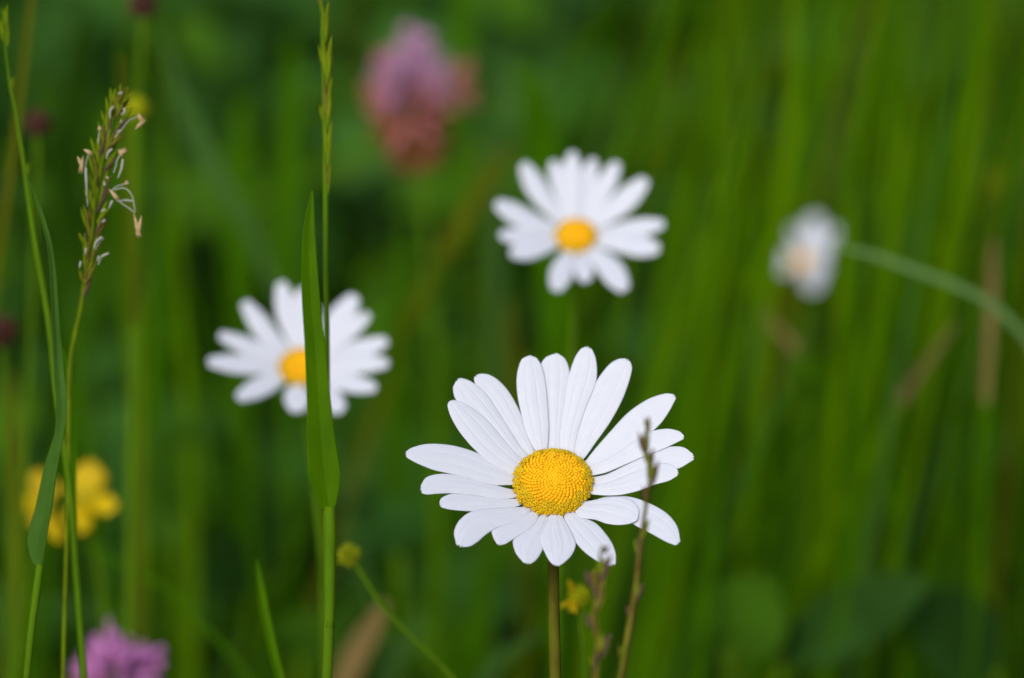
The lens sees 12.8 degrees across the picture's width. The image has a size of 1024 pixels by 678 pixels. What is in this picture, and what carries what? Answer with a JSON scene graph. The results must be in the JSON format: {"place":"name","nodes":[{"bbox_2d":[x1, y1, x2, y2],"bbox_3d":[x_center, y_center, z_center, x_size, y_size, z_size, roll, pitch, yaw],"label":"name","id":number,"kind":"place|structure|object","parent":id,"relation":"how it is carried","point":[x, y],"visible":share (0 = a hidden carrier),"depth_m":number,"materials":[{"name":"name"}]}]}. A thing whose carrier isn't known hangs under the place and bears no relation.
{"place":"outdoors","nodes":[
{"label":"outdoors","id":0,"kind":"place"},
{"bbox_2d":[218,83,283,580],"bbox_3d":[-0.087,-0.001,1.536,0.021,0.192,0.034,0,20,0],"label":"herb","id":1,"kind":"object","parent":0,"point":[266,129],"visible":0.12,"depth_m":1.50,"materials":[{"name":"green plant"}]},
{"bbox_2d":[468,272,503,354],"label":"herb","id":2,"kind":"object","parent":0,"point":[472,309],"visible":0.04,"depth_m":1.50,"materials":[{"name":"green plant"}]},
{"bbox_2d":[0,0,1023,677],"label":"ground","id":3,"kind":"structure","parent":0,"point":[239,609],"depth_m":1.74,"materials":[{"name":"green plant"}]},
{"bbox_2d":[0,314,19,677],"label":"brown seedhead","id":4,"kind":"object","parent":3,"relation":"on","point":[9,331],"visible":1,"depth_m":0.95,"materials":[{"name":"plant"}]},
{"bbox_2d":[5,373,20,677],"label":"grass shoot","id":5,"kind":"object","parent":3,"relation":"on","point":[15,482],"depth_m":1.01,"materials":[{"name":"green plant"}]},
{"bbox_2d":[0,0,33,262],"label":"grass shoot","id":6,"kind":"object","parent":3,"relation":"on","point":[12,154],"depth_m":0.93,"materials":[{"name":"green plant"}]},
{"bbox_2d":[13,108,51,677],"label":"brown seedhead","id":7,"kind":"object","parent":3,"relation":"on","point":[38,124],"visible":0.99,"depth_m":0.95,"materials":[{"name":"plant"}]},
{"bbox_2d":[18,469,61,677],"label":"buttercup","id":8,"kind":"object","parent":3,"relation":"on","point":[55,531],"visible":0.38,"depth_m":0.96,"materials":[{"name":"yellow plant"}]},
{"bbox_2d":[0,4,87,677],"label":"grass spike","id":9,"kind":"object","parent":3,"relation":"on","point":[4,32],"depth_m":0.82,"materials":[{"name":"green plant"}]},
{"bbox_2d":[23,180,66,677],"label":"grass shoot","id":10,"kind":"object","parent":3,"relation":"on","point":[38,533],"depth_m":0.80,"materials":[{"name":"green plant"}]},
{"bbox_2d":[53,10,86,677],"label":"grass shoot","id":11,"kind":"object","parent":3,"relation":"on","point":[73,113],"depth_m":1.18,"materials":[{"name":"green plant"}]},
{"bbox_2d":[62,348,80,677],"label":"grass shoot","id":12,"kind":"object","parent":3,"relation":"on","point":[73,461],"depth_m":0.83,"materials":[{"name":"green plant"}]},
{"bbox_2d":[64,461,116,677],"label":"buttercup","id":13,"kind":"object","parent":3,"relation":"on","point":[91,478],"visible":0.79,"depth_m":0.96,"materials":[{"name":"yellow plant"}]},
{"bbox_2d":[61,84,145,677],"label":"flowering grass","id":14,"kind":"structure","parent":3,"relation":"on","point":[118,102],"depth_m":0.81,"materials":[{"name":"green plant"}]},
{"bbox_2d":[69,616,166,677],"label":"clover","id":15,"kind":"object","parent":3,"relation":"on","point":[119,654],"visible":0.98,"depth_m":0.95,"materials":[{"name":"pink plant"}]},
{"bbox_2d":[119,56,142,646],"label":"grass shoot","id":16,"kind":"object","parent":3,"relation":"on","point":[138,583],"depth_m":0.95,"materials":[{"name":"green plant"}]},
{"bbox_2d":[124,95,148,671],"bbox_3d":[-0.079,0.123,0.980,0.006,0.348,0.066,0,20,0],"label":"yellow bud","id":17,"kind":"object","parent":3,"relation":"on","point":[138,104],"visible":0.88,"depth_m":0.95,"materials":[{"name":"plant"}]},
{"bbox_2d":[123,298,159,647],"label":"grass shoot","id":18,"kind":"object","parent":3,"relation":"on","point":[152,371],"depth_m":1.07,"materials":[{"name":"green plant"}]},
{"bbox_2d":[126,0,158,668],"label":"brown seedhead","id":19,"kind":"object","parent":3,"relation":"on","point":[142,10],"visible":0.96,"depth_m":0.97,"materials":[{"name":"plant"}]},
{"bbox_2d":[154,170,177,677],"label":"grass shoot","id":20,"kind":"object","parent":3,"relation":"on","point":[160,302],"depth_m":1.18,"materials":[{"name":"green plant"}]},
{"bbox_2d":[80,543,252,677],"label":"grass shoot","id":21,"kind":"object","parent":3,"relation":"on","point":[207,628],"depth_m":0.95,"materials":[{"name":"green plant"}]},
{"bbox_2d":[149,418,218,677],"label":"herb","id":22,"kind":"object","parent":3,"relation":"on","point":[167,480],"visible":0.88,"depth_m":1.13,"materials":[{"name":"green plant"}]},
{"bbox_2d":[200,534,262,677],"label":"herb","id":23,"kind":"object","parent":3,"relation":"on","point":[225,566],"visible":0.81,"depth_m":1.18,"materials":[{"name":"green plant"}]},
{"bbox_2d":[223,96,257,677],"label":"grass shoot","id":24,"kind":"object","parent":3,"relation":"on","point":[237,253],"depth_m":1.21,"materials":[{"name":"green plant"}]},
{"bbox_2d":[255,560,283,677],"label":"grass shoot","id":25,"kind":"object","parent":3,"relation":"on","point":[268,630],"depth_m":0.83,"materials":[{"name":"green plant"}]},
{"bbox_2d":[158,31,388,656],"bbox_3d":[-0.039,0.085,1.115,0.090,0.328,0.002,3,20,7],"label":"grass shoot","id":26,"kind":"object","parent":3,"relation":"on","point":[200,144],"depth_m":1.08,"materials":[{"name":"green plant"}]},
{"bbox_2d":[274,32,302,677],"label":"grass shoot","id":27,"kind":"object","parent":3,"relation":"on","point":[287,185],"depth_m":1.22,"materials":[{"name":"green plant"}]},
{"bbox_2d":[208,281,388,651],"bbox_3d":[-0.036,0.148,0.949,0.033,0.322,0.054,-12,23,-30],"label":"daisy","id":28,"kind":"object","parent":3,"relation":"on","point":[274,360],"visible":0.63,"depth_m":0.91,"materials":[{"name":"white plant"}]},
{"bbox_2d":[272,612,336,677],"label":"herb","id":29,"kind":"object","parent":3,"relation":"on","point":[300,634],"visible":0.87,"depth_m":1.09,"materials":[{"name":"green plant"}]},
{"bbox_2d":[301,190,340,677],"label":"grass shoot","id":30,"kind":"object","parent":3,"relation":"on","point":[324,472],"depth_m":0.80,"materials":[{"name":"green plant"}]},
{"bbox_2d":[317,0,332,387],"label":"grass spike","id":31,"kind":"object","parent":3,"relation":"on","point":[325,56],"depth_m":0.81,"materials":[{"name":"green plant"}]},
{"bbox_2d":[333,601,387,677],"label":"grass shoot","id":32,"kind":"object","parent":3,"relation":"on","point":[356,653],"depth_m":1.03,"materials":[{"name":"brown plant"}]},
{"bbox_2d":[338,240,392,341],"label":"herb","id":33,"kind":"object","parent":3,"relation":"on","point":[358,261],"visible":0.34,"depth_m":1.45,"materials":[{"name":"green plant"}]},
{"bbox_2d":[361,498,426,677],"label":"herb","id":34,"kind":"object","parent":3,"relation":"on","point":[397,527],"visible":0.95,"depth_m":1.09,"materials":[{"name":"green plant"}]},
{"bbox_2d":[336,542,454,677],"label":"buttercup seedhead","id":35,"kind":"object","parent":3,"relation":"on","point":[349,555],"visible":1,"depth_m":0.85,"materials":[{"name":"green plant"}]},
{"bbox_2d":[381,224,410,677],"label":"grass shoot","id":36,"kind":"object","parent":3,"relation":"on","point":[395,428],"depth_m":1.24,"materials":[{"name":"green plant"}]},
{"bbox_2d":[375,612,424,677],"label":"grass shoot","id":37,"kind":"object","parent":3,"relation":"on","point":[393,661],"depth_m":1.05,"materials":[{"name":"green plant"}]},
{"bbox_2d":[293,146,513,677],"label":"grass shoot","id":38,"kind":"object","parent":3,"relation":"on","point":[461,221],"depth_m":1.13,"materials":[{"name":"green plant"}]},
{"bbox_2d":[356,22,476,677],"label":"clover","id":39,"kind":"object","parent":3,"relation":"on","point":[414,142],"visible":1,"depth_m":1.12,"materials":[{"name":"pink plant"}]},
{"bbox_2d":[424,341,449,677],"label":"grass shoot","id":40,"kind":"object","parent":3,"relation":"on","point":[445,552],"depth_m":1.19,"materials":[{"name":"green plant"}]},
{"bbox_2d":[445,0,474,444],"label":"grass shoot","id":41,"kind":"object","parent":3,"relation":"on","point":[462,45],"depth_m":1.21,"materials":[{"name":"green plant"}]},
{"bbox_2d":[185,97,752,522],"bbox_3d":[-0.048,0.048,1.337,0.236,0.245,0.010,0,20,0],"label":"grass shoot","id":42,"kind":"object","parent":3,"relation":"on","point":[663,101],"depth_m":1.30,"materials":[{"name":"green plant"}]},
{"bbox_2d":[465,554,490,677],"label":"grass shoot","id":43,"kind":"object","parent":3,"relation":"on","point":[477,652],"depth_m":1.15,"materials":[{"name":"green plant"}]},
{"bbox_2d":[461,112,501,554],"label":"herb","id":44,"kind":"object","parent":3,"relation":"on","point":[476,124],"visible":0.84,"depth_m":1.20,"materials":[{"name":"green plant"}]},
{"bbox_2d":[486,47,515,658],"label":"grass shoot","id":45,"kind":"object","parent":3,"relation":"on","point":[501,113],"depth_m":1.19,"materials":[{"name":"green plant"}]},
{"bbox_2d":[477,630,544,677],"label":"grass shoot","id":46,"kind":"object","parent":3,"relation":"on","point":[494,665],"depth_m":1.05,"materials":[{"name":"green plant"}]},
{"bbox_2d":[0,0,1023,677],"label":"undergrowth","id":47,"kind":"object","parent":3,"relation":"on","point":[208,58],"visible":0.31,"depth_m":1.40,"materials":[{"name":"green plant"}]},
{"bbox_2d":[504,298,529,677],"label":"grass shoot","id":48,"kind":"object","parent":3,"relation":"on","point":[511,358],"depth_m":1.12,"materials":[{"name":"green plant"}]},
{"bbox_2d":[519,58,556,360],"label":"grass shoot","id":49,"kind":"object","parent":3,"relation":"on","point":[541,143],"depth_m":1.07,"materials":[{"name":"green plant"}]},
{"bbox_2d":[405,347,693,677],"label":"daisy","id":50,"kind":"object","parent":3,"relation":"on","point":[559,423],"visible":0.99,"depth_m":0.79,"materials":[{"name":"white plant"}]},
{"bbox_2d":[334,137,783,480],"bbox_3d":[0.050,0.051,1.345,0.203,0.235,0.003,-2,20,-5],"label":"grass shoot","id":51,"kind":"object","parent":3,"relation":"on","point":[359,168],"depth_m":1.30,"materials":[{"name":"green plant"}]},
{"bbox_2d":[555,288,578,677],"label":"grass shoot","id":52,"kind":"object","parent":3,"relation":"on","point":[561,342],"depth_m":1.26,"materials":[{"name":"green plant"}]},
{"bbox_2d":[560,580,590,677],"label":"fading buttercup","id":53,"kind":"object","parent":3,"relation":"on","point":[579,597],"visible":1,"depth_m":0.85,"materials":[{"name":"yellow plant"}]},
{"bbox_2d":[494,151,664,637],"bbox_3d":[0.013,0.135,0.954,0.034,0.344,0.065,0,20,0],"label":"daisy","id":54,"kind":"object","parent":3,"relation":"on","point":[581,209],"visible":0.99,"depth_m":0.92,"materials":[{"name":"white plant"}]},
{"bbox_2d":[585,545,611,677],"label":"grass spike","id":55,"kind":"object","parent":3,"relation":"on","point":[596,578],"depth_m":0.73,"materials":[{"name":"plant"}]},
{"bbox_2d":[465,274,744,548],"bbox_3d":[0.000,0.078,1.320,0.143,0.200,0.001,-4,20,-11],"label":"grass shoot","id":56,"kind":"object","parent":3,"relation":"on","point":[633,342],"depth_m":1.30,"materials":[{"name":"green plant"}]},
{"bbox_2d":[617,416,658,677],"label":"grass spike","id":57,"kind":"object","parent":3,"relation":"on","point":[652,474],"depth_m":0.74,"materials":[{"name":"plant"}]},
{"bbox_2d":[270,4,1023,588],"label":"grass shoot","id":58,"kind":"object","parent":3,"relation":"on","point":[802,42],"depth_m":1.45,"materials":[{"name":"green plant"}]},
{"bbox_2d":[659,341,683,675],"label":"grass shoot","id":59,"kind":"object","parent":3,"relation":"on","point":[675,385],"depth_m":1.21,"materials":[{"name":"green plant"}]},
{"bbox_2d":[680,362,711,675],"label":"grass shoot","id":60,"kind":"object","parent":3,"relation":"on","point":[688,587],"depth_m":1.18,"materials":[{"name":"green plant"}]},
{"bbox_2d":[736,288,757,677],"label":"grass shoot","id":61,"kind":"object","parent":3,"relation":"on","point":[754,341],"depth_m":1.15,"materials":[{"name":"green plant"}]},
{"bbox_2d":[709,575,786,677],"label":"herb","id":62,"kind":"object","parent":3,"relation":"on","point":[748,616],"visible":1,"depth_m":1.04,"materials":[{"name":"green plant"}]},
{"bbox_2d":[727,128,775,584],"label":"grass shoot","id":63,"kind":"object","parent":3,"relation":"on","point":[742,237],"depth_m":1.15,"materials":[{"name":"green plant"}]},
{"bbox_2d":[754,394,775,677],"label":"grass shoot","id":64,"kind":"object","parent":3,"relation":"on","point":[758,554],"depth_m":1.13,"materials":[{"name":"green plant"}]},
{"bbox_2d":[734,0,799,677],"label":"grass shoot","id":65,"kind":"object","parent":3,"relation":"on","point":[778,231],"depth_m":1.10,"materials":[{"name":"green plant"}]},
{"bbox_2d":[780,0,819,600],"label":"grass shoot","id":66,"kind":"object","parent":3,"relation":"on","point":[807,170],"depth_m":1.23,"materials":[{"name":"green plant"}]},
{"bbox_2d":[779,214,839,677],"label":"daisy","id":67,"kind":"object","parent":3,"relation":"on","point":[812,244],"visible":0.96,"depth_m":1.15,"materials":[{"name":"white plant"}]},
{"bbox_2d":[819,149,857,677],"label":"grass shoot","id":68,"kind":"object","parent":3,"relation":"on","point":[838,363],"depth_m":1.06,"materials":[{"name":"green plant"}]},
{"bbox_2d":[830,456,847,590],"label":"grass shoot","id":69,"kind":"object","parent":3,"relation":"on","point":[843,479],"depth_m":1.15,"materials":[{"name":"green plant"}]},
{"bbox_2d":[764,313,921,575],"bbox_3d":[0.101,0.121,1.107,0.085,0.266,0.010,0,20,0],"label":"grass shoot","id":70,"kind":"object","parent":3,"relation":"on","point":[811,368],"depth_m":1.07,"materials":[{"name":"green plant"}]},
{"bbox_2d":[816,0,884,677],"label":"grass shoot","id":71,"kind":"object","parent":3,"relation":"on","point":[860,114],"depth_m":1.06,"materials":[{"name":"green plant"}]},
{"bbox_2d":[775,572,926,677],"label":"herb","id":72,"kind":"object","parent":3,"relation":"on","point":[878,607],"visible":1,"depth_m":1.03,"materials":[{"name":"green plant"}]},
{"bbox_2d":[770,322,956,677],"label":"grass shoot","id":73,"kind":"object","parent":3,"relation":"on","point":[868,454],"depth_m":1.04,"materials":[{"name":"green plant"}]},
{"bbox_2d":[844,101,908,677],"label":"grass shoot","id":74,"kind":"object","parent":3,"relation":"on","point":[891,245],"depth_m":1.07,"materials":[{"name":"green plant"}]},
{"bbox_2d":[858,21,898,491],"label":"grass shoot","id":75,"kind":"object","parent":3,"relation":"on","point":[889,156],"depth_m":1.12,"materials":[{"name":"green plant"}]},
{"bbox_2d":[801,483,1023,670],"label":"grass shoot","id":76,"kind":"object","parent":3,"relation":"on","point":[1012,576],"depth_m":1.12,"materials":[{"name":"green plant"}]},
{"bbox_2d":[911,107,942,494],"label":"grass shoot","id":77,"kind":"object","parent":3,"relation":"on","point":[927,282],"depth_m":1.26,"materials":[{"name":"green plant"}]},
{"bbox_2d":[832,243,1023,342],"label":"grass shoot","id":78,"kind":"object","parent":3,"relation":"on","point":[1006,316],"depth_m":0.96,"materials":[{"name":"green plant"}]},
{"bbox_2d":[897,0,994,677],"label":"grass shoot","id":79,"kind":"object","parent":3,"relation":"on","point":[948,249],"depth_m":1.11,"materials":[{"name":"green plant"}]},
{"bbox_2d":[891,422,1008,669],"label":"grass shoot","id":80,"kind":"object","parent":3,"relation":"on","point":[945,508],"depth_m":1.21,"materials":[{"name":"green plant"}]},
{"bbox_2d":[909,587,1002,677],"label":"herb","id":81,"kind":"object","parent":3,"relation":"on","point":[940,619],"visible":1,"depth_m":1.04,"materials":[{"name":"green plant"}]},
{"bbox_2d":[969,241,996,677],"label":"grass shoot","id":82,"kind":"object","parent":3,"relation":"on","point":[990,326],"depth_m":1.02,"materials":[{"name":"green plant"}]},
{"bbox_2d":[981,168,1009,426],"bbox_3d":[0.127,0.085,1.218,0.010,0.257,0.060,0,20,0],"label":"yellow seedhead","id":83,"kind":"object","parent":3,"relation":"on","point":[996,189],"visible":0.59,"depth_m":1.20,"materials":[{"name":"plant"}]},
{"bbox_2d":[987,32,1022,586],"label":"grass shoot","id":84,"kind":"object","parent":3,"relation":"on","point":[1002,152],"depth_m":1.27,"materials":[{"name":"green plant"}]}
]}

